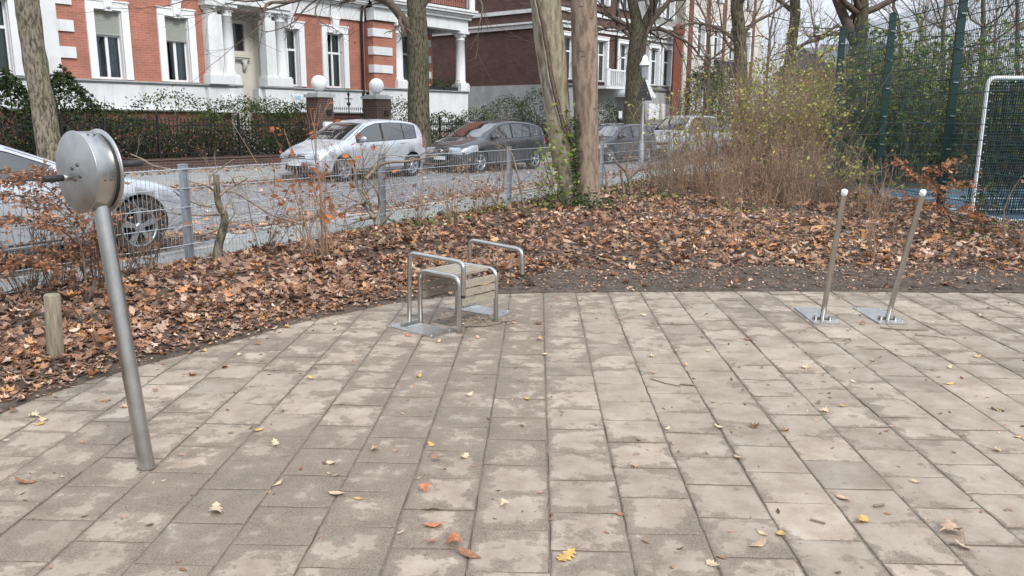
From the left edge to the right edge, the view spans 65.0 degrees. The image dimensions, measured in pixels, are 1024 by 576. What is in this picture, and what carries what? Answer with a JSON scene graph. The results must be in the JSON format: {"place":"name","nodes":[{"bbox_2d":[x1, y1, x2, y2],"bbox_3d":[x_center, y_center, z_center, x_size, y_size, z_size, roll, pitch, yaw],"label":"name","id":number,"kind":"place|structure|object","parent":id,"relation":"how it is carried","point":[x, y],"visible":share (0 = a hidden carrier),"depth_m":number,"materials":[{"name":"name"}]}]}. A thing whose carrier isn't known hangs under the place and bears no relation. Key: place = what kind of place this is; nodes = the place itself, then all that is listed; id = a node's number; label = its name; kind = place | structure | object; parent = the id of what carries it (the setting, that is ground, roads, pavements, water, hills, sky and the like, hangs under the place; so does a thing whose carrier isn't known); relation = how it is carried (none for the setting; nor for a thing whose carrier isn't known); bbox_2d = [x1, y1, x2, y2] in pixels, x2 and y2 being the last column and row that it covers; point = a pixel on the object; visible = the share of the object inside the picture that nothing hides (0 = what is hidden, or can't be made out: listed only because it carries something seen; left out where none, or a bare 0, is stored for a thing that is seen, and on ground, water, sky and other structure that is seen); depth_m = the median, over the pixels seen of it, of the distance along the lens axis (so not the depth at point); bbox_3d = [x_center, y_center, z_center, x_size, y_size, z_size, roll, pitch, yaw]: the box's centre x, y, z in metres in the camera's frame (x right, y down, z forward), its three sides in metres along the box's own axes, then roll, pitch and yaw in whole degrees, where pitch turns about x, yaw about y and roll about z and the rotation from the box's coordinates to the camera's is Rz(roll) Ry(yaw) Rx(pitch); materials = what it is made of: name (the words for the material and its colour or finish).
{"place":"outdoors","nodes":[
{"label":"outdoors","id":0,"kind":"place"},
{"bbox_2d":[0,151,728,272],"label":"street","id":1,"kind":"structure","parent":0,"point":[197,196],"depth_m":17.05,"materials":[{"name":"asphalt"}]},
{"bbox_2d":[0,144,181,254],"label":"parked car","id":2,"kind":"object","parent":1,"relation":"on","point":[21,159],"visible":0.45,"depth_m":8.61,"materials":[{"name":"silver metal"}]},
{"bbox_2d":[1,164,691,282],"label":"kerb","id":3,"kind":"structure","parent":1,"relation":"on","point":[174,252],"depth_m":10.10,"materials":[{"name":"stone"}]},
{"bbox_2d":[280,119,425,181],"bbox_3d":[-4.271,-3.811,21.920,2.087,1.588,4.220,9,14,34],"label":"parked car","id":4,"kind":"object","parent":1,"relation":"on","point":[345,132],"visible":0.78,"depth_m":21.23,"materials":[{"name":"silver metal"}]},
{"bbox_2d":[156,146,780,186],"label":"kerb","id":5,"kind":"structure","parent":1,"relation":"on","point":[171,183],"depth_m":20.52,"materials":[{"name":"concrete"}]},
{"bbox_2d":[425,120,545,172],"bbox_3d":[-0.786,-4.572,25.693,2.117,1.563,4.380,10,15,38],"label":"parked car","id":6,"kind":"object","parent":1,"relation":"on","point":[459,139],"visible":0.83,"depth_m":24.86,"materials":[{"name":"grey paint"}]},
{"bbox_2d":[573,123,656,163],"bbox_3d":[3.828,-5.621,31.023,2.097,1.474,4.570,10,15,38],"label":"parked car","id":7,"kind":"object","parent":1,"relation":"on","point":[611,136],"visible":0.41,"depth_m":30.34,"materials":[{"name":"black paint"}]},
{"bbox_2d":[653,115,719,157],"bbox_3d":[7.508,-6.714,35.473,2.157,1.823,4.520,10,15,38],"label":"parked car","id":8,"kind":"object","parent":1,"relation":"on","point":[666,119],"visible":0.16,"depth_m":34.71,"materials":[{"name":"silver metal"}]},
{"bbox_2d":[0,148,818,291],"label":"sidewalk","id":9,"kind":"structure","parent":0,"point":[262,239],"depth_m":11.51,"materials":[{"name":"concrete"}]},
{"bbox_2d":[0,137,782,293],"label":"fence","id":10,"kind":"object","parent":9,"relation":"on","point":[185,198],"visible":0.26,"depth_m":9.90,"materials":[{"name":"metal"}]},
{"bbox_2d":[124,140,824,181],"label":"sidewalk","id":11,"kind":"structure","parent":0,"point":[167,175],"depth_m":21.38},
{"bbox_2d":[14,0,60,161],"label":"street tree","id":12,"kind":"object","parent":11,"relation":"on","point":[46,129],"visible":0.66,"depth_m":16.84,"materials":[{"name":"brown plant"}]},
{"bbox_2d":[67,0,492,165],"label":"street tree","id":13,"kind":"object","parent":11,"relation":"on","point":[413,23],"visible":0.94,"depth_m":24.85,"materials":[{"name":"brown plant"}]},
{"bbox_2d":[497,0,732,123],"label":"street tree","id":14,"kind":"object","parent":11,"relation":"on","point":[634,82],"visible":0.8,"depth_m":35.28,"materials":[{"name":"brown plant"}]},
{"bbox_2d":[636,55,651,166],"bbox_3d":[4.144,-5.587,25.389,0.520,3.468,0.340,0,12,0],"label":"road sign","id":15,"kind":"object","parent":11,"relation":"on","point":[644,65],"visible":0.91,"depth_m":25.20,"materials":[{"name":"metal"}]},
{"bbox_2d":[663,0,788,115],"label":"bare tree","id":16,"kind":"object","parent":11,"relation":"on","point":[722,50],"visible":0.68,"depth_m":42.20,"materials":[{"name":"brown plant"}]},
{"bbox_2d":[710,0,839,81],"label":"bare tree","id":17,"kind":"object","parent":11,"relation":"on","point":[771,25],"visible":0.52,"depth_m":47.66,"materials":[{"name":"brown plant"}]},
{"bbox_2d":[0,273,1023,575],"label":"pavement","id":18,"kind":"structure","parent":0,"point":[510,537],"depth_m":3.92,"materials":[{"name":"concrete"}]},
{"bbox_2d":[42,129,156,470],"bbox_3d":[-1.825,0.077,3.646,0.463,1.570,0.224,4,12,18],"label":"arm trainer","id":19,"kind":"object","parent":18,"relation":"on","point":[90,166],"visible":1,"depth_m":3.53,"materials":[{"name":"metal"}]},
{"bbox_2d":[388,239,524,338],"bbox_3d":[-0.413,-0.013,6.292,0.728,0.625,1.036,8,14,34],"label":"leg press seat","id":20,"kind":"object","parent":18,"relation":"on","point":[465,300],"visible":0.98,"depth_m":6.18,"materials":[{"name":"metal"}]},
{"bbox_2d":[435,313,515,325],"bbox_3d":[-0.288,0.244,6.404,0.637,0.008,0.464,0,12,0],"label":"soil patch","id":21,"kind":"object","parent":18,"relation":"on","point":[475,319],"visible":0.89,"depth_m":6.36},
{"bbox_2d":[1,261,1023,575],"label":"leaf crumbs","id":22,"kind":"object","parent":18,"relation":"on","point":[599,365],"visible":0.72,"depth_m":5.98,"materials":[{"name":"plant"}]},
{"bbox_2d":[794,189,847,323],"bbox_3d":[2.481,-0.262,6.261,0.220,1.095,0.990,1,12,4],"label":"leaning bar","id":23,"kind":"object","parent":18,"relation":"on","point":[815,315],"visible":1,"depth_m":6.21,"materials":[{"name":"metal"}]},
{"bbox_2d":[853,189,925,323],"bbox_3d":[3.009,-0.259,6.262,0.223,1.096,0.980,1,12,2],"label":"leaning bar","id":24,"kind":"object","parent":18,"relation":"on","point":[879,315],"visible":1,"depth_m":6.23,"materials":[{"name":"metal"}]},
{"bbox_2d":[0,177,1023,413],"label":"bed ground","id":25,"kind":"structure","parent":0,"point":[556,280],"depth_m":7.81,"materials":[{"name":"soil"}]},
{"bbox_2d":[0,169,91,295],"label":"shrub","id":26,"kind":"object","parent":25,"relation":"on","point":[36,238],"visible":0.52,"depth_m":6.87,"materials":[{"name":"brown plant"}]},
{"bbox_2d":[43,293,63,357],"bbox_3d":[-2.874,0.325,5.048,0.122,0.591,0.098,0,12,0],"label":"wooden stake","id":27,"kind":"object","parent":25,"relation":"on","point":[53,326],"visible":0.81,"depth_m":5.00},
{"bbox_2d":[0,159,133,302],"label":"beech shrub","id":28,"kind":"object","parent":25,"relation":"on","point":[47,263],"visible":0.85,"depth_m":6.47,"materials":[{"name":"brown plant"}]},
{"bbox_2d":[48,162,143,294],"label":"shrub","id":29,"kind":"object","parent":25,"relation":"on","point":[81,268],"visible":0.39,"depth_m":6.82,"materials":[{"name":"brown plant"}]},
{"bbox_2d":[72,167,173,276],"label":"shrub","id":30,"kind":"object","parent":25,"relation":"on","point":[129,247],"visible":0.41,"depth_m":7.76,"materials":[{"name":"brown plant"}]},
{"bbox_2d":[113,194,190,269],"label":"shrub","id":31,"kind":"object","parent":25,"relation":"on","point":[158,250],"visible":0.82,"depth_m":8.10,"materials":[{"name":"brown plant"}]},
{"bbox_2d":[120,133,307,259],"bbox_3d":[-3.251,-0.959,8.722,2.089,1.459,0.639,0,12,0],"label":"pruned tree","id":32,"kind":"object","parent":25,"relation":"on","point":[222,229],"visible":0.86,"depth_m":8.71,"materials":[{"name":"brown plant"}]},
{"bbox_2d":[230,181,306,255],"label":"shrub","id":33,"kind":"object","parent":25,"relation":"on","point":[269,241],"visible":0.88,"depth_m":8.91,"materials":[{"name":"brown plant"}]},
{"bbox_2d":[231,87,396,260],"bbox_3d":[-2.065,-1.179,8.525,1.858,1.861,1.396,8,14,31],"label":"shrub","id":34,"kind":"object","parent":25,"relation":"on","point":[321,215],"visible":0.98,"depth_m":8.59,"materials":[{"name":"brown plant"}]},
{"bbox_2d":[303,110,455,231],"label":"gnarled shrub","id":35,"kind":"object","parent":25,"relation":"on","point":[370,211],"visible":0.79,"depth_m":10.93,"materials":[{"name":"plant"}]},
{"bbox_2d":[442,158,510,212],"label":"shrub","id":36,"kind":"object","parent":25,"relation":"on","point":[486,195],"visible":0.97,"depth_m":13.02,"materials":[{"name":"brown plant"}]},
{"bbox_2d":[440,101,565,209],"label":"gnarled shrub","id":37,"kind":"object","parent":25,"relation":"on","point":[521,193],"visible":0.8,"depth_m":13.70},
{"bbox_2d":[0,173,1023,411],"bbox_3d":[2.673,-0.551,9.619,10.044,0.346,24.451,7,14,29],"label":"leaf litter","id":38,"kind":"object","parent":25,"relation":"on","point":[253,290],"visible":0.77,"depth_m":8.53,"materials":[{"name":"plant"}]},
{"bbox_2d":[528,102,579,208],"bbox_3d":[0.619,-2.045,13.462,1.106,2.115,1.258,-8,14,-34],"label":"elder sprout","id":39,"kind":"object","parent":25,"relation":"on","point":[553,165],"visible":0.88,"depth_m":13.43,"materials":[{"name":"green plant"}]},
{"bbox_2d":[530,0,603,204],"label":"twin trunk tree","id":40,"kind":"object","parent":25,"relation":"on","point":[549,38],"visible":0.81,"depth_m":13.36,"materials":[{"name":"brown plant"}]},
{"bbox_2d":[533,186,642,210],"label":"ivy","id":41,"kind":"object","parent":25,"relation":"on","point":[583,201],"visible":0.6,"depth_m":13.29,"materials":[{"name":"green plant"}]},
{"bbox_2d":[598,103,691,195],"bbox_3d":[2.577,-2.826,16.155,1.991,1.961,1.641,-5,13,-24],"label":"bare sapling","id":42,"kind":"object","parent":25,"relation":"on","point":[624,169],"visible":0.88,"depth_m":16.11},
{"bbox_2d":[620,92,702,188],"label":"shrub","id":43,"kind":"object","parent":25,"relation":"on","point":[662,131],"visible":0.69,"depth_m":17.36,"materials":[{"name":"brown plant"}]},
{"bbox_2d":[648,121,703,195],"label":"shrub","id":44,"kind":"object","parent":25,"relation":"on","point":[673,175],"visible":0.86,"depth_m":15.68,"materials":[{"name":"brown plant"}]},
{"bbox_2d":[342,171,1023,238],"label":"ground cover","id":45,"kind":"object","parent":25,"relation":"on","point":[524,197],"visible":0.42,"depth_m":13.12,"materials":[{"name":"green plant"}]},
{"bbox_2d":[645,69,734,185],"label":"shrub","id":46,"kind":"object","parent":25,"relation":"on","point":[679,118],"visible":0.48,"depth_m":18.05,"materials":[{"name":"brown plant"}]},
{"bbox_2d":[668,94,741,194],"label":"shrub","id":47,"kind":"object","parent":25,"relation":"on","point":[700,157],"visible":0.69,"depth_m":16.54,"materials":[{"name":"brown plant"}]},
{"bbox_2d":[634,38,788,182],"bbox_3d":[4.722,-4.044,18.629,3.110,3.441,2.527,-7,14,-33],"label":"shrub","id":48,"kind":"object","parent":25,"relation":"on","point":[707,100],"visible":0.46,"depth_m":18.56,"materials":[{"name":"green plant"}]},
{"bbox_2d":[683,62,791,189],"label":"shrub","id":49,"kind":"object","parent":25,"relation":"on","point":[744,129],"visible":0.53,"depth_m":16.82,"materials":[{"name":"brown plant"}]},
{"bbox_2d":[709,137,767,207],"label":"shrub","id":50,"kind":"object","parent":25,"relation":"on","point":[723,192],"visible":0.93,"depth_m":13.75,"materials":[{"name":"brown plant"}]},
{"bbox_2d":[691,11,798,175],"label":"shrub","id":51,"kind":"object","parent":25,"relation":"on","point":[741,94],"visible":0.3,"depth_m":17.97,"materials":[{"name":"green plant"}]},
{"bbox_2d":[721,125,789,198],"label":"shrub","id":52,"kind":"object","parent":25,"relation":"on","point":[751,169],"visible":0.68,"depth_m":15.00,"materials":[{"name":"brown plant"}]},
{"bbox_2d":[709,27,840,184],"bbox_3d":[5.742,-4.028,17.447,2.981,3.909,3.375,0,12,0],"label":"shrub","id":53,"kind":"object","parent":25,"relation":"on","point":[742,90],"visible":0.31,"depth_m":17.53,"materials":[{"name":"green plant"}]},
{"bbox_2d":[736,116,814,202],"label":"shrub","id":54,"kind":"object","parent":25,"relation":"on","point":[776,162],"visible":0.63,"depth_m":14.49,"materials":[{"name":"brown plant"}]},
{"bbox_2d":[711,62,852,195],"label":"shrub","id":55,"kind":"object","parent":25,"relation":"on","point":[769,124],"visible":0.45,"depth_m":15.94,"materials":[{"name":"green plant"}]},
{"bbox_2d":[731,46,848,196],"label":"shrub","id":56,"kind":"object","parent":25,"relation":"on","point":[797,120],"visible":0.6,"depth_m":15.67,"materials":[{"name":"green plant"}]},
{"bbox_2d":[751,118,846,206],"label":"shrub","id":57,"kind":"object","parent":25,"relation":"on","point":[793,170],"visible":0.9,"depth_m":13.67,"materials":[{"name":"brown plant"}]},
{"bbox_2d":[783,134,847,205],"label":"shrub","id":58,"kind":"object","parent":25,"relation":"on","point":[819,188],"visible":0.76,"depth_m":13.88,"materials":[{"name":"brown plant"}]},
{"bbox_2d":[734,1,908,190],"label":"shrub","id":59,"kind":"object","parent":25,"relation":"on","point":[814,75],"visible":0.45,"depth_m":16.67,"materials":[{"name":"green plant"}]},
{"bbox_2d":[769,62,891,197],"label":"shrub","id":60,"kind":"object","parent":25,"relation":"on","point":[815,107],"visible":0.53,"depth_m":15.78,"materials":[{"name":"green plant"}]},
{"bbox_2d":[808,136,881,202],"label":"shrub","id":61,"kind":"object","parent":25,"relation":"on","point":[833,191],"visible":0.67,"depth_m":14.37,"materials":[{"name":"brown plant"}]},
{"bbox_2d":[835,148,879,211],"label":"shrub","id":62,"kind":"object","parent":25,"relation":"on","point":[858,174],"visible":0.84,"depth_m":13.34,"materials":[{"name":"brown plant"}]},
{"bbox_2d":[854,148,903,219],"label":"shrub","id":63,"kind":"object","parent":25,"relation":"on","point":[876,198],"visible":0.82,"depth_m":12.58,"materials":[{"name":"brown plant"}]},
{"bbox_2d":[885,154,992,225],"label":"beech shrub","id":64,"kind":"object","parent":25,"relation":"on","point":[946,165],"visible":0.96,"depth_m":10.54,"materials":[{"name":"orange plant"}]},
{"bbox_2d":[707,153,1022,188],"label":"park ground","id":65,"kind":"structure","parent":0,"point":[909,184],"depth_m":21.35,"materials":[{"name":"soil"}]},
{"bbox_2d":[607,0,822,161],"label":"bare tree","id":66,"kind":"object","parent":65,"relation":"on","point":[738,24],"visible":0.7,"depth_m":28.64,"materials":[{"name":"brown plant"}]},
{"bbox_2d":[707,23,847,167],"bbox_3d":[8.261,-6.053,25.620,4.301,4.644,5.655,2,12,8],"label":"shrub","id":67,"kind":"object","parent":65,"relation":"on","point":[760,82],"visible":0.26,"depth_m":26.11,"materials":[{"name":"green plant"}]},
{"bbox_2d":[748,0,897,110],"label":"bare tree","id":68,"kind":"object","parent":65,"relation":"on","point":[863,10],"visible":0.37,"depth_m":32.27,"materials":[{"name":"brown plant"}]},
{"bbox_2d":[776,0,880,156],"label":"bare tree","id":69,"kind":"object","parent":65,"relation":"on","point":[793,7],"visible":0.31,"depth_m":34.33,"materials":[{"name":"brown plant"}]},
{"bbox_2d":[752,14,910,182],"bbox_3d":[8.475,-4.838,20.750,3.549,4.265,3.560,-3,12,-15],"label":"shrub","id":70,"kind":"object","parent":65,"relation":"on","point":[875,60],"visible":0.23,"depth_m":20.67,"materials":[{"name":"green plant"}]},
{"bbox_2d":[809,12,958,179],"bbox_3d":[9.887,-5.319,21.360,3.928,4.972,3.964,0,12,0],"label":"shrub","id":71,"kind":"object","parent":65,"relation":"on","point":[851,63],"visible":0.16,"depth_m":21.28,"materials":[{"name":"green plant"}]},
{"bbox_2d":[804,9,987,183],"bbox_3d":[9.866,-5.027,20.977,4.366,4.557,4.336,5,13,20],"label":"shrub","id":72,"kind":"object","parent":65,"relation":"on","point":[816,27],"visible":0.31,"depth_m":20.79,"materials":[{"name":"green plant"}]},
{"bbox_2d":[846,3,1019,179],"bbox_3d":[11.762,-5.250,21.690,4.161,4.722,4.782,0,12,0],"label":"shrub","id":73,"kind":"object","parent":65,"relation":"on","point":[932,103],"visible":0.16,"depth_m":21.24,"materials":[{"name":"green plant"}]},
{"bbox_2d":[872,0,1023,74],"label":"bare tree","id":74,"kind":"object","parent":65,"relation":"on","point":[938,11],"visible":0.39,"depth_m":31.28,"materials":[{"name":"brown plant"}]},
{"bbox_2d":[904,4,1023,181],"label":"shrub","id":75,"kind":"object","parent":65,"relation":"on","point":[976,105],"visible":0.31,"depth_m":20.94,"materials":[{"name":"green plant"}]},
{"bbox_2d":[759,0,1023,119],"label":"sky","id":76,"kind":"structure","parent":0,"point":[825,4],"materials":[{"name":"white"}]},
{"bbox_2d":[848,188,1023,223],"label":"court floor","id":77,"kind":"structure","parent":0,"point":[999,216],"depth_m":16.59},
{"bbox_2d":[828,0,1023,220],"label":"court fence","id":78,"kind":"object","parent":77,"relation":"on","point":[958,45],"visible":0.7,"depth_m":14.63,"materials":[{"name":"green"}]},
{"bbox_2d":[950,76,1023,214],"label":"goal","id":79,"kind":"object","parent":77,"relation":"on","point":[1002,133],"visible":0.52,"depth_m":13.10,"materials":[{"name":"white"}]},
{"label":"garden ground","id":80,"kind":"structure","parent":0,"visible":0},
{"bbox_2d":[0,66,64,154],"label":"garden bush","id":81,"kind":"object","parent":80,"relation":"on","point":[8,81],"visible":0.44,"depth_m":20.61,"materials":[{"name":"green plant"}]},
{"bbox_2d":[10,63,123,153],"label":"garden bush","id":82,"kind":"object","parent":80,"relation":"on","point":[63,81],"visible":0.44,"depth_m":21.80,"materials":[{"name":"green plant"}]},
{"bbox_2d":[57,97,154,159],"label":"garden bush","id":83,"kind":"object","parent":80,"relation":"on","point":[108,112],"visible":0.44,"depth_m":22.27,"materials":[{"name":"green plant"}]},
{"bbox_2d":[101,114,183,158],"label":"garden bush","id":84,"kind":"object","parent":80,"relation":"on","point":[151,123],"visible":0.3,"depth_m":23.17,"materials":[{"name":"green plant"}]},
{"bbox_2d":[120,84,223,157],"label":"garden bush","id":85,"kind":"object","parent":80,"relation":"on","point":[171,97],"visible":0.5,"depth_m":24.39,"materials":[{"name":"green plant"}]},
{"bbox_2d":[119,127,232,158],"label":"hedge","id":86,"kind":"object","parent":80,"relation":"on","point":[180,145],"visible":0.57,"depth_m":23.85,"materials":[{"name":"green plant"}]},
{"bbox_2d":[171,108,235,156],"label":"garden bush","id":87,"kind":"object","parent":80,"relation":"on","point":[210,116],"visible":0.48,"depth_m":24.75,"materials":[{"name":"green plant"}]},
{"bbox_2d":[0,0,477,159],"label":"brick villa","id":88,"kind":"object","parent":80,"relation":"on","point":[115,59],"visible":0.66,"depth_m":28.27,"materials":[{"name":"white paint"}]},
{"bbox_2d":[0,0,24,75],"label":"window","id":89,"kind":"structure","parent":88,"relation":"in","point":[8,54],"depth_m":23.29,"materials":[{"name":"white paint"}]},
{"bbox_2d":[84,0,133,80],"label":"window","id":90,"kind":"structure","parent":88,"relation":"in","point":[106,47],"depth_m":25.50,"materials":[{"name":"white paint"}]},
{"bbox_2d":[155,0,198,82],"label":"window","id":91,"kind":"structure","parent":88,"relation":"in","point":[171,41],"depth_m":27.23,"materials":[{"name":"white paint"}]},
{"bbox_2d":[232,20,247,55],"bbox_3d":[-10.357,-9.179,29.356,0.098,1.230,1.470,10,15,38],"label":"transom window","id":92,"kind":"structure","parent":88,"relation":"in","point":[239,29],"depth_m":29.73,"materials":[{"name":"glass"}]},
{"bbox_2d":[273,11,306,87],"bbox_3d":[-8.488,-9.036,30.513,0.608,2.765,1.360,10,15,38],"label":"window","id":93,"kind":"structure","parent":88,"relation":"in","point":[293,59],"depth_m":30.84,"materials":[{"name":"white paint"}]},
{"bbox_2d":[320,17,349,88],"bbox_3d":[-7.277,-9.373,32.255,0.963,2.810,1.360,10,15,38],"label":"window","id":94,"kind":"structure","parent":88,"relation":"in","point":[329,60],"depth_m":32.36,"materials":[{"name":"white paint"}]},
{"bbox_2d":[200,93,280,155],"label":"garden bush","id":95,"kind":"object","parent":80,"relation":"on","point":[232,108],"visible":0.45,"depth_m":26.09,"materials":[{"name":"green plant"}]},
{"bbox_2d":[216,119,310,155],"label":"hedge","id":96,"kind":"object","parent":80,"relation":"on","point":[262,145],"visible":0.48,"depth_m":25.90,"materials":[{"name":"green plant"}]},
{"bbox_2d":[234,95,306,154],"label":"garden bush","id":97,"kind":"object","parent":80,"relation":"on","point":[271,108],"visible":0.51,"depth_m":26.73,"materials":[{"name":"green plant"}]},
{"bbox_2d":[304,75,334,137],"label":"gate pier","id":98,"kind":"structure","parent":80,"relation":"on","point":[319,86],"depth_m":26.46,"materials":[{"name":"brick"}]},
{"bbox_2d":[360,78,392,119],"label":"gate pier","id":99,"kind":"structure","parent":80,"relation":"on","point":[376,105],"depth_m":28.32,"materials":[{"name":"brick"}]},
{"bbox_2d":[0,110,778,171],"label":"iron fence","id":100,"kind":"object","parent":80,"relation":"on","point":[191,162],"visible":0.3,"depth_m":23.50,"materials":[{"name":"black"}]},
{"bbox_2d":[480,94,537,125],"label":"garden bush","id":101,"kind":"object","parent":80,"relation":"on","point":[513,108],"visible":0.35,"depth_m":37.18,"materials":[{"name":"green plant"}]},
{"bbox_2d":[432,0,677,140],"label":"dark brick house","id":102,"kind":"structure","parent":80,"relation":"on","point":[511,66],"depth_m":46.54,"materials":[{"name":"brown brick"}]},
{"bbox_2d":[670,23,684,115],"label":"brick chimney column","id":103,"kind":"structure","parent":80,"relation":"on","point":[676,73],"depth_m":51.96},
{"bbox_2d":[601,0,763,128],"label":"cream house","id":104,"kind":"structure","parent":80,"relation":"on","point":[724,4],"depth_m":56.95,"materials":[{"name":"paint"}]},
{"bbox_2d":[680,59,732,126],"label":"bush","id":105,"kind":"object","parent":80,"relation":"on","point":[702,87],"visible":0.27,"depth_m":51.85,"materials":[{"name":"green plant"}]},
{"bbox_2d":[774,48,913,118],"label":"orange brick house","id":106,"kind":"structure","parent":80,"relation":"on","point":[811,49],"depth_m":66.94,"materials":[{"name":"white paint"}]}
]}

